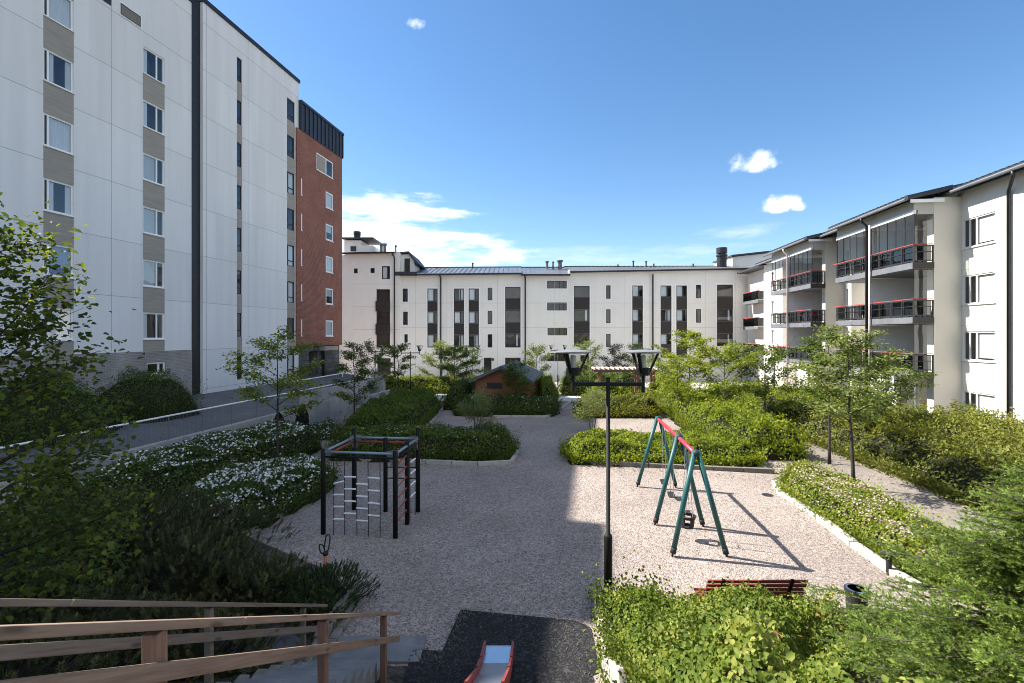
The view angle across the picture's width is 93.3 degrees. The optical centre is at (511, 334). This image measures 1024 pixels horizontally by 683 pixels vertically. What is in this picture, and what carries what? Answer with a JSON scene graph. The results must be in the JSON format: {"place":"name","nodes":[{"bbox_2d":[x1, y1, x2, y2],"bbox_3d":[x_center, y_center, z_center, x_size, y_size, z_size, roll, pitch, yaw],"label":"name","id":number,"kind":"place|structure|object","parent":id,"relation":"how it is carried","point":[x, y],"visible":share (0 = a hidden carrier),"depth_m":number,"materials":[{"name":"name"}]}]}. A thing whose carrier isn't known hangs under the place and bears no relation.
{"place":"outdoors","nodes":[
{"label":"outdoors","id":0,"kind":"place"},
{"bbox_2d":[0,373,371,479],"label":"terrace","id":1,"kind":"structure","parent":0,"point":[218,398],"depth_m":22.45,"materials":[{"name":"concrete"}]},
{"bbox_2d":[0,371,132,450],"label":"shrub","id":2,"kind":"object","parent":1,"relation":"on","point":[47,414],"visible":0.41,"depth_m":16.86,"materials":[{"name":"green plant"}]},
{"bbox_2d":[76,368,207,423],"bbox_3d":[-16.649,2.634,22.084,5.497,2.372,5.226,0,0,0],"label":"shrub","id":3,"kind":"object","parent":1,"relation":"on","point":[156,396],"visible":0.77,"depth_m":21.35,"materials":[{"name":"green plant"}]},
{"bbox_2d":[296,100,343,378],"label":"brick wing","id":4,"kind":"structure","parent":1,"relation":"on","point":[319,147],"depth_m":43.91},
{"bbox_2d":[316,153,333,179],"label":"window","id":5,"kind":"structure","parent":4,"relation":"in","point":[321,161],"depth_m":44.41,"materials":[{"name":"clear glass"}]},
{"bbox_2d":[274,367,378,399],"bbox_3d":[-12.673,3.660,35.242,0.414,1.630,14.249,0,0,8],"label":"ramp railing","id":6,"kind":"object","parent":1,"relation":"on","point":[373,379],"visible":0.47,"depth_m":33.94,"materials":[{"name":"grey metal"}]},
{"bbox_2d":[350,338,392,376],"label":"tree","id":7,"kind":"object","parent":1,"relation":"on","point":[371,351],"visible":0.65,"depth_m":44.17,"materials":[{"name":"green plant"}]},
{"bbox_2d":[2,379,1014,682],"bbox_3d":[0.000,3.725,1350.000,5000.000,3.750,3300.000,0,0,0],"label":"ground","id":8,"kind":"structure","parent":0,"point":[436,565],"depth_m":11.42,"materials":[{"name":"gravel"}]},
{"bbox_2d":[0,452,138,623],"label":"shrub","id":9,"kind":"object","parent":8,"relation":"on","point":[50,594],"visible":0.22,"depth_m":6.69,"materials":[{"name":"green plant"}]},
{"bbox_2d":[0,192,167,622],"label":"leafy tree","id":10,"kind":"object","parent":8,"relation":"on","point":[50,481],"visible":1,"depth_m":5.04,"materials":[{"name":"green plant"}]},
{"bbox_2d":[0,610,180,679],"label":"mountain pine","id":11,"kind":"object","parent":8,"relation":"on","point":[28,669],"visible":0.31,"depth_m":4.66,"materials":[{"name":"green plant"}]},
{"bbox_2d":[0,0,299,395],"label":"apartment block","id":12,"kind":"structure","parent":8,"relation":"on","point":[151,144],"depth_m":27.99,"materials":[{"name":"white concrete"}]},
{"bbox_2d":[43,308,74,340],"bbox_3d":[-21.515,-0.475,22.916,0.245,1.550,1.367,0,0,10],"label":"window","id":13,"kind":"structure","parent":12,"relation":"in","point":[69,318],"depth_m":23.24,"materials":[{"name":"white glass"}]},
{"bbox_2d":[43,243,74,278],"bbox_3d":[-21.515,-3.475,22.916,0.245,1.550,1.367,0,0,10],"label":"window","id":14,"kind":"structure","parent":12,"relation":"in","point":[62,258],"depth_m":23.06,"materials":[{"name":"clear glass"}]},
{"bbox_2d":[43,178,74,217],"bbox_3d":[-21.515,-6.475,22.916,0.245,1.550,1.367,0,0,10],"label":"window","id":15,"kind":"structure","parent":12,"relation":"in","point":[47,186],"depth_m":22.76,"materials":[{"name":"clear glass"}]},
{"bbox_2d":[43,113,74,155],"bbox_3d":[-21.515,-9.475,22.916,0.245,1.550,1.367,0,0,10],"label":"window","id":16,"kind":"structure","parent":12,"relation":"in","point":[57,135],"depth_m":23.00,"materials":[{"name":"clear glass"}]},
{"bbox_2d":[43,47,74,94],"bbox_3d":[-21.515,-12.475,22.916,0.245,1.550,1.367,0,0,10],"label":"window","id":17,"kind":"structure","parent":12,"relation":"in","point":[47,57],"depth_m":22.76,"materials":[{"name":"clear glass"}]},
{"bbox_2d":[43,0,74,32],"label":"window","id":18,"kind":"structure","parent":12,"relation":"in","point":[59,11],"depth_m":23.12,"materials":[{"name":"clear glass"}]},
{"bbox_2d":[142,312,165,339],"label":"window","id":19,"kind":"structure","parent":12,"relation":"in","point":[144,314],"depth_m":27.87,"materials":[{"name":"clear glass"}]},
{"bbox_2d":[142,259,165,288],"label":"window","id":20,"kind":"structure","parent":12,"relation":"in","point":[149,268],"depth_m":27.81,"materials":[{"name":"clear glass"}]},
{"bbox_2d":[142,206,165,237],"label":"window","id":21,"kind":"structure","parent":12,"relation":"in","point":[149,216],"depth_m":27.81,"materials":[{"name":"white glass"}]},
{"bbox_2d":[142,153,165,186],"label":"window","id":22,"kind":"structure","parent":12,"relation":"in","point":[149,164],"depth_m":27.81,"materials":[{"name":"white glass"}]},
{"bbox_2d":[142,100,165,135],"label":"window","id":23,"kind":"structure","parent":12,"relation":"in","point":[145,103],"depth_m":27.83,"materials":[{"name":"white glass"}]},
{"bbox_2d":[142,46,165,85],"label":"window","id":24,"kind":"structure","parent":12,"relation":"in","point":[144,50],"depth_m":27.84,"materials":[{"name":"white glass"}]},
{"bbox_2d":[287,244,293,266],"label":"window","id":25,"kind":"structure","parent":12,"relation":"in","point":[289,248],"depth_m":40.05,"materials":[{"name":"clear glass"}]},
{"bbox_2d":[287,171,293,194],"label":"window","id":26,"kind":"structure","parent":12,"relation":"in","point":[289,175],"depth_m":40.05,"materials":[{"name":"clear glass"}]},
{"bbox_2d":[0,598,327,682],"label":"wooden railing","id":27,"kind":"object","parent":8,"relation":"on","point":[208,636],"visible":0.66,"depth_m":3.62,"materials":[{"name":"brown wood"}]},
{"bbox_2d":[0,518,337,666],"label":"soil bed","id":28,"kind":"object","parent":8,"relation":"on","point":[309,639],"depth_m":8.45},
{"bbox_2d":[0,557,162,671],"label":"mountain pine","id":29,"kind":"object","parent":28,"relation":"on","point":[132,591],"visible":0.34,"depth_m":6.36,"materials":[{"name":"green plant"}]},
{"bbox_2d":[0,471,224,619],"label":"mountain pine","id":30,"kind":"object","parent":28,"relation":"on","point":[140,496],"visible":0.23,"depth_m":8.96,"materials":[{"name":"green plant"}]},
{"bbox_2d":[72,588,280,682],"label":"mountain pine","id":31,"kind":"object","parent":28,"relation":"on","point":[190,651],"visible":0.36,"depth_m":6.11,"materials":[{"name":"green plant"}]},
{"bbox_2d":[95,518,286,634],"bbox_3d":[-5.693,4.118,8.718,2.853,1.564,2.655,0,0,-36],"label":"mountain pine","id":32,"kind":"object","parent":28,"relation":"on","point":[184,574],"visible":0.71,"depth_m":8.30,"materials":[{"name":"green plant"}]},
{"bbox_2d":[121,484,299,559],"bbox_3d":[-7.102,4.107,10.659,4.490,1.586,2.472,0,0,0],"label":"mountain pine","id":33,"kind":"object","parent":28,"relation":"on","point":[214,508],"visible":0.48,"depth_m":10.81,"materials":[{"name":"green plant"}]},
{"bbox_2d":[182,545,321,633],"bbox_3d":[-4.596,4.356,8.691,2.286,1.088,2.169,0,0,-30],"label":"mountain pine","id":34,"kind":"object","parent":28,"relation":"on","point":[249,589],"visible":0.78,"depth_m":8.27,"materials":[{"name":"green plant"}]},
{"bbox_2d":[267,558,380,637],"bbox_3d":[-3.322,4.436,8.541,1.810,0.929,1.720,0,0,32],"label":"juniper","id":35,"kind":"object","parent":28,"relation":"on","point":[331,593],"visible":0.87,"depth_m":8.32,"materials":[{"name":"green plant"}]},
{"bbox_2d":[318,534,330,584],"bbox_3d":[-3.485,4.255,8.991,0.202,1.091,0.110,0,0,-31],"label":"sand digger","id":36,"kind":"object","parent":28,"relation":"on","point":[325,554],"visible":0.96,"depth_m":8.98,"materials":[{"name":"black metal"}]},
{"bbox_2d":[41,419,325,517],"bbox_3d":[-10.250,4.195,16.924,5.272,1.310,9.579,0,0,0],"label":"flower hedge","id":37,"kind":"object","parent":8,"relation":"on","point":[188,460],"visible":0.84,"depth_m":16.02,"materials":[{"name":"green plant"}]},
{"bbox_2d":[0,378,396,520],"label":"retaining wall","id":38,"kind":"structure","parent":8,"relation":"on","point":[331,407],"depth_m":20.12,"materials":[{"name":"concrete"}]},
{"bbox_2d":[0,611,400,682],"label":"wooden railing","id":39,"kind":"object","parent":8,"relation":"on","point":[155,666],"visible":1,"depth_m":2.36,"materials":[{"name":"brown wood"}]},
{"bbox_2d":[157,453,342,534],"bbox_3d":[-7.438,4.324,13.880,4.273,1.045,6.462,0,0,0],"label":"flower hedge","id":40,"kind":"object","parent":8,"relation":"on","point":[290,484],"visible":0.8,"depth_m":13.33,"materials":[{"name":"green plant"}]},
{"bbox_2d":[216,325,329,459],"bbox_3d":[-8.315,2.226,16.896,3.513,5.150,3.064,0,0,-37],"label":"tree","id":41,"kind":"object","parent":8,"relation":"on","point":[275,348],"visible":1,"depth_m":16.88,"materials":[{"name":"green plant"}]},
{"bbox_2d":[259,634,305,668],"bbox_3d":[-3.191,4.555,6.775,0.636,0.706,0.740,0,0,0],"label":"boulder","id":42,"kind":"object","parent":8,"relation":"on","point":[288,641],"visible":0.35,"depth_m":6.71,"materials":[{"name":"stone"}]},
{"bbox_2d":[216,590,359,682],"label":"stone edging","id":43,"kind":"object","parent":8,"relation":"on","point":[336,631],"visible":0.3,"depth_m":7.61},
{"bbox_2d":[295,404,308,429],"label":"thuja","id":44,"kind":"object","parent":8,"relation":"on","point":[302,418],"visible":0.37,"depth_m":23.14,"materials":[{"name":"green plant"}]},
{"bbox_2d":[308,418,341,440],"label":"ground cover","id":45,"kind":"object","parent":8,"relation":"on","point":[326,429],"visible":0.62,"depth_m":23.93,"materials":[{"name":"green plant"}]},
{"bbox_2d":[236,636,426,682],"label":"stairs","id":46,"kind":"structure","parent":8,"relation":"on","point":[360,665],"depth_m":6.41,"materials":[{"name":"concrete"}]},
{"bbox_2d":[327,340,387,414],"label":"tree","id":47,"kind":"object","parent":8,"relation":"on","point":[351,357],"visible":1,"depth_m":25.57,"materials":[{"name":"green plant"}]},
{"bbox_2d":[321,427,419,538],"bbox_3d":[-3.545,3.670,12.375,1.937,2.300,1.806,0,0,6],"label":"climbing frame","id":48,"kind":"object","parent":8,"relation":"on","point":[355,440],"visible":1,"depth_m":11.75,"materials":[{"name":"black metal"}]},
{"bbox_2d":[372,374,384,393],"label":"concrete pillar","id":49,"kind":"structure","parent":8,"relation":"on","point":[380,387],"depth_m":42.00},
{"bbox_2d":[339,231,424,377],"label":"end house","id":50,"kind":"structure","parent":8,"relation":"on","point":[370,291],"depth_m":60.25,"materials":[{"name":"paint"}]},
{"bbox_2d":[381,265,390,279],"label":"window","id":51,"kind":"structure","parent":50,"relation":"in","point":[384,268],"depth_m":60.31,"materials":[{"name":"white glass"}]},
{"bbox_2d":[327,385,445,441],"bbox_3d":[-6.293,4.068,26.858,4.502,1.734,13.119,0,0,0],"label":"hedge","id":52,"kind":"object","parent":8,"relation":"on","point":[415,407],"visible":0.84,"depth_m":24.25,"materials":[{"name":"green plant"}]},
{"bbox_2d":[374,343,417,389],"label":"tree","id":53,"kind":"object","parent":8,"relation":"on","point":[398,349],"visible":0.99,"depth_m":36.22,"materials":[{"name":"green plant"}]},
{"bbox_2d":[385,374,460,392],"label":"hedge","id":54,"kind":"object","parent":8,"relation":"on","point":[432,381],"visible":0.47,"depth_m":45.74,"materials":[{"name":"green plant"}]},
{"bbox_2d":[325,421,523,462],"bbox_3d":[-3.589,4.214,19.653,8.157,1.256,3.791,0,0,0],"label":"hedge","id":55,"kind":"object","parent":8,"relation":"on","point":[457,443],"visible":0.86,"depth_m":18.56,"materials":[{"name":"green plant"}]},
{"bbox_2d":[360,449,518,465],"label":"kerb","id":56,"kind":"structure","parent":8,"relation":"on","point":[479,463],"depth_m":17.89,"materials":[{"name":"concrete"}]},
{"bbox_2d":[428,346,481,381],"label":"tree","id":57,"kind":"object","parent":8,"relation":"on","point":[448,367],"visible":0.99,"depth_m":37.46,"materials":[{"name":"green plant"}]},
{"bbox_2d":[438,377,474,409],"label":"hedge","id":58,"kind":"object","parent":8,"relation":"on","point":[461,388],"visible":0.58,"depth_m":31.29,"materials":[{"name":"green plant"}]},
{"bbox_2d":[455,384,501,431],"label":"shrub","id":59,"kind":"object","parent":8,"relation":"on","point":[481,405],"visible":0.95,"depth_m":19.92,"materials":[{"name":"green plant"}]},
{"bbox_2d":[403,610,597,682],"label":"rubber mat","id":60,"kind":"object","parent":8,"relation":"on","point":[540,652],"visible":0.95,"depth_m":7.27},
{"bbox_2d":[464,641,513,682],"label":"playground slide","id":61,"kind":"object","parent":60,"relation":"on","point":[494,664],"visible":1,"depth_m":6.46,"materials":[{"name":"metal"}]},
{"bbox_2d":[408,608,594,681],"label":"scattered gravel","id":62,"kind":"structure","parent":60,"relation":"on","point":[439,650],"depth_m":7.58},
{"bbox_2d":[468,360,542,396],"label":"garden shed","id":63,"kind":"structure","parent":8,"relation":"on","point":[492,379],"depth_m":31.06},
{"bbox_2d":[450,393,562,416],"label":"hedge","id":64,"kind":"object","parent":8,"relation":"on","point":[522,404],"visible":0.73,"depth_m":28.64,"materials":[{"name":"green plant"}]},
{"bbox_2d":[494,358,537,396],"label":"tree","id":65,"kind":"object","parent":8,"relation":"on","point":[509,370],"visible":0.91,"depth_m":29.54,"materials":[{"name":"green plant"}]},
{"bbox_2d":[494,401,570,417],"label":"kerb","id":66,"kind":"structure","parent":8,"relation":"on","point":[530,416],"depth_m":27.95,"materials":[{"name":"concrete"}]},
{"bbox_2d":[519,342,553,374],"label":"tree","id":67,"kind":"object","parent":8,"relation":"on","point":[538,352],"visible":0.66,"depth_m":44.64,"materials":[{"name":"green plant"}]},
{"bbox_2d":[533,376,561,402],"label":"hedge","id":68,"kind":"object","parent":8,"relation":"on","point":[546,386],"visible":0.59,"depth_m":32.68,"materials":[{"name":"green plant"}]},
{"bbox_2d":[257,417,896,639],"bbox_3d":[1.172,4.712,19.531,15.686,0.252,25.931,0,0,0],"label":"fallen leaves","id":69,"kind":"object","parent":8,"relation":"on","point":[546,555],"visible":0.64,"depth_m":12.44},
{"bbox_2d":[399,247,771,378],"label":"long apartment building","id":70,"kind":"structure","parent":8,"relation":"on","point":[500,315],"depth_m":60.45,"materials":[{"name":"paint"}]},
{"bbox_2d":[568,386,616,429],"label":"shrub","id":71,"kind":"object","parent":8,"relation":"on","point":[598,397],"visible":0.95,"depth_m":23.61,"materials":[{"name":"green plant"}]},
{"bbox_2d":[556,366,647,395],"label":"shrub","id":72,"kind":"object","parent":8,"relation":"on","point":[588,376],"visible":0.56,"depth_m":44.00,"materials":[{"name":"green plant"}]},
{"bbox_2d":[555,350,661,592],"bbox_3d":[1.730,2.535,8.700,1.906,4.530,0.646,0,0,0],"label":"street lamp","id":73,"kind":"object","parent":8,"relation":"on","point":[573,370],"visible":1,"depth_m":8.67,"materials":[{"name":"black metal"}]},
{"bbox_2d":[586,377,631,394],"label":"shrub","id":74,"kind":"object","parent":8,"relation":"on","point":[615,390],"visible":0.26,"depth_m":33.70,"materials":[{"name":"green plant"}]},
{"bbox_2d":[593,594,630,682],"bbox_3d":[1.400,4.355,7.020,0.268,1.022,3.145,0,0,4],"label":"kerb","id":75,"kind":"structure","parent":8,"relation":"on","point":[611,667],"depth_m":6.04,"materials":[{"name":"concrete"}]},
{"bbox_2d":[571,390,665,417],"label":"hedge","id":76,"kind":"object","parent":8,"relation":"on","point":[637,404],"visible":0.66,"depth_m":28.08,"materials":[{"name":"green plant"}]},
{"bbox_2d":[591,367,659,391],"bbox_3d":[8.850,3.925,37.850,5.100,2.750,1.500,0,0,0],"label":"pergola","id":77,"kind":"object","parent":8,"relation":"on","point":[599,370],"visible":0.63,"depth_m":37.42,"materials":[{"name":"white wood"}]},
{"bbox_2d":[635,372,692,394],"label":"shrub","id":78,"kind":"object","parent":8,"relation":"on","point":[655,384],"visible":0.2,"depth_m":34.41,"materials":[{"name":"green plant"}]},
{"bbox_2d":[557,427,771,466],"bbox_3d":[5.737,4.336,19.223,8.069,1.073,4.126,0,0,0],"label":"hedge","id":79,"kind":"object","parent":8,"relation":"on","point":[626,445],"visible":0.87,"depth_m":18.05,"materials":[{"name":"green plant"}]},
{"bbox_2d":[586,460,774,473],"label":"kerb","id":80,"kind":"structure","parent":8,"relation":"on","point":[711,468],"depth_m":17.14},
{"bbox_2d":[636,416,728,556],"bbox_3d":[4.281,3.643,12.828,1.311,2.327,4.982,0,0,6],"label":"swing set","id":81,"kind":"object","parent":8,"relation":"on","point":[689,462],"visible":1,"depth_m":11.46,"materials":[{"name":"green metal"}]},
{"bbox_2d":[644,353,726,400],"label":"tree","id":82,"kind":"object","parent":8,"relation":"on","point":[675,361],"visible":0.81,"depth_m":27.26,"materials":[{"name":"green plant"}]},
{"bbox_2d":[659,329,723,380],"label":"tree","id":83,"kind":"object","parent":8,"relation":"on","point":[688,336],"visible":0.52,"depth_m":33.18,"materials":[{"name":"green plant"}]},
{"bbox_2d":[664,338,775,403],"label":"tree","id":84,"kind":"object","parent":8,"relation":"on","point":[746,360],"visible":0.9,"depth_m":25.19,"materials":[{"name":"green plant"}]},
{"bbox_2d":[646,374,814,460],"bbox_3d":[10.294,3.756,25.782,4.436,2.309,15.482,0,0,0],"label":"shrub","id":85,"kind":"object","parent":8,"relation":"on","point":[752,424],"visible":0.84,"depth_m":20.79,"materials":[{"name":"green plant"}]},
{"bbox_2d":[693,579,807,602],"bbox_3d":[3.920,4.347,8.006,1.600,0.906,0.639,0,0,0],"label":"park bench","id":86,"kind":"object","parent":8,"relation":"on","point":[791,586],"visible":0.29,"depth_m":7.75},
{"bbox_2d":[581,550,923,682],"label":"shrub","id":87,"kind":"object","parent":8,"relation":"on","point":[745,635],"visible":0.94,"depth_m":5.56,"materials":[{"name":"green plant"}]},
{"bbox_2d":[719,343,813,414],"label":"tree","id":88,"kind":"object","parent":8,"relation":"on","point":[779,357],"visible":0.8,"depth_m":25.71,"materials":[{"name":"green plant"}]},
{"bbox_2d":[702,378,918,421],"bbox_3d":[18.325,4.059,31.330,9.760,2.371,13.949,0,0,0],"label":"hedge","id":89,"kind":"object","parent":8,"relation":"on","point":[797,396],"visible":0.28,"depth_m":27.45,"materials":[{"name":"green plant"}]},
{"bbox_2d":[772,480,921,588],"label":"kerb","id":90,"kind":"structure","parent":8,"relation":"on","point":[876,560],"depth_m":10.97,"materials":[{"name":"concrete"}]},
{"bbox_2d":[880,550,896,574],"bbox_3d":[7.560,4.570,9.703,0.278,0.460,0.278,0,0,0],"label":"bollard light","id":91,"kind":"object","parent":90,"relation":"on","point":[888,563],"visible":0.65,"depth_m":9.67,"materials":[{"name":"black metal"}]},
{"bbox_2d":[782,324,927,481],"bbox_3d":[10.469,2.232,14.707,3.842,5.140,3.671,0,0,26],"label":"tree","id":92,"kind":"object","parent":8,"relation":"on","point":[853,389],"visible":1,"depth_m":14.73,"materials":[{"name":"green plant"}]},
{"bbox_2d":[844,583,868,611],"bbox_3d":[5.880,4.563,8.250,0.365,0.474,0.365,0,0,0],"label":"litter bin","id":93,"kind":"object","parent":8,"relation":"on","point":[852,588],"visible":0.6,"depth_m":8.17,"materials":[{"name":"black metal"}]},
{"bbox_2d":[800,352,939,426],"bbox_3d":[15.209,2.855,20.756,4.262,4.291,3.834,0,0,0],"label":"tree","id":94,"kind":"object","parent":8,"relation":"on","point":[907,386],"visible":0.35,"depth_m":20.05,"materials":[{"name":"green plant"}]},
{"bbox_2d":[737,160,1023,421],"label":"balcony house","id":95,"kind":"structure","parent":8,"relation":"on","point":[957,288],"depth_m":26.52,"materials":[{"name":"paint"}]},
{"bbox_2d":[961,331,995,362],"bbox_3d":[24.345,0.620,25.206,0.210,1.600,2.052,0,0,6],"label":"window","id":96,"kind":"structure","parent":95,"relation":"in","point":[986,338],"depth_m":25.06,"materials":[{"name":"white glass"}]},
{"bbox_2d":[961,272,995,305],"bbox_3d":[24.345,-2.370,25.206,0.210,1.600,2.052,0,0,6],"label":"window","id":97,"kind":"structure","parent":95,"relation":"in","point":[986,282],"depth_m":25.06,"materials":[{"name":"white glass"}]},
{"bbox_2d":[961,211,995,249],"bbox_3d":[24.345,-5.400,25.206,0.210,1.600,2.052,0,0,6],"label":"window","id":98,"kind":"structure","parent":95,"relation":"in","point":[986,223],"depth_m":25.06,"materials":[{"name":"white glass"}]},
{"bbox_2d":[963,391,994,417],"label":"window","id":99,"kind":"structure","parent":95,"relation":"in","point":[987,401],"depth_m":25.00,"materials":[{"name":"white glass"}]},
{"bbox_2d":[766,398,1023,525],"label":"hedge","id":100,"kind":"object","parent":8,"relation":"on","point":[954,453],"visible":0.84,"depth_m":17.12,"materials":[{"name":"green plant"}]},
{"bbox_2d":[769,453,1022,604],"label":"flower hedge","id":101,"kind":"object","parent":8,"relation":"on","point":[860,512],"visible":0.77,"depth_m":12.14,"materials":[{"name":"green plant"}]},
{"bbox_2d":[800,441,1023,682],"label":"spruce","id":102,"kind":"object","parent":8,"relation":"on","point":[994,653],"visible":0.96,"depth_m":4.80,"materials":[{"name":"green plant"}]},
{"bbox_2d":[434,379,734,400],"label":"pavement","id":103,"kind":"structure","parent":0,"point":[568,397],"depth_m":45.78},
{"bbox_2d":[416,339,464,383],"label":"tree","id":104,"kind":"object","parent":103,"relation":"on","point":[430,358],"visible":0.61,"depth_m":47.04,"materials":[{"name":"green plant"}]},
{"bbox_2d":[445,345,490,378],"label":"tree","id":105,"kind":"object","parent":103,"relation":"on","point":[471,365],"visible":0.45,"depth_m":46.90,"materials":[{"name":"green plant"}]},
{"bbox_2d":[565,337,605,373],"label":"tree","id":106,"kind":"object","parent":103,"relation":"on","point":[584,347],"visible":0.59,"depth_m":49.26,"materials":[{"name":"green plant"}]},
{"bbox_2d":[598,343,630,374],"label":"tree","id":107,"kind":"object","parent":103,"relation":"on","point":[613,349],"visible":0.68,"depth_m":49.83,"materials":[{"name":"green plant"}]},
{"bbox_2d":[612,340,647,378],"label":"tree","id":108,"kind":"object","parent":103,"relation":"on","point":[634,346],"visible":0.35,"depth_m":50.39,"materials":[{"name":"green plant"}]},
{"bbox_2d":[208,0,1023,266],"label":"sky","id":109,"kind":"structure","parent":0,"point":[483,133],"materials":[{"name":"blue"}]},
{"bbox_2d":[805,441,1013,539],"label":"path","id":110,"kind":"structure","parent":0,"point":[928,501],"depth_m":14.83,"materials":[{"name":"gravel"}]},
{"bbox_2d":[787,324,870,463],"bbox_3d":[11.733,2.203,17.945,2.938,5.194,3.340,0,0,16],"label":"tree","id":111,"kind":"object","parent":110,"relation":"on","point":[812,342],"visible":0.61,"depth_m":17.90,"materials":[{"name":"green plant"}]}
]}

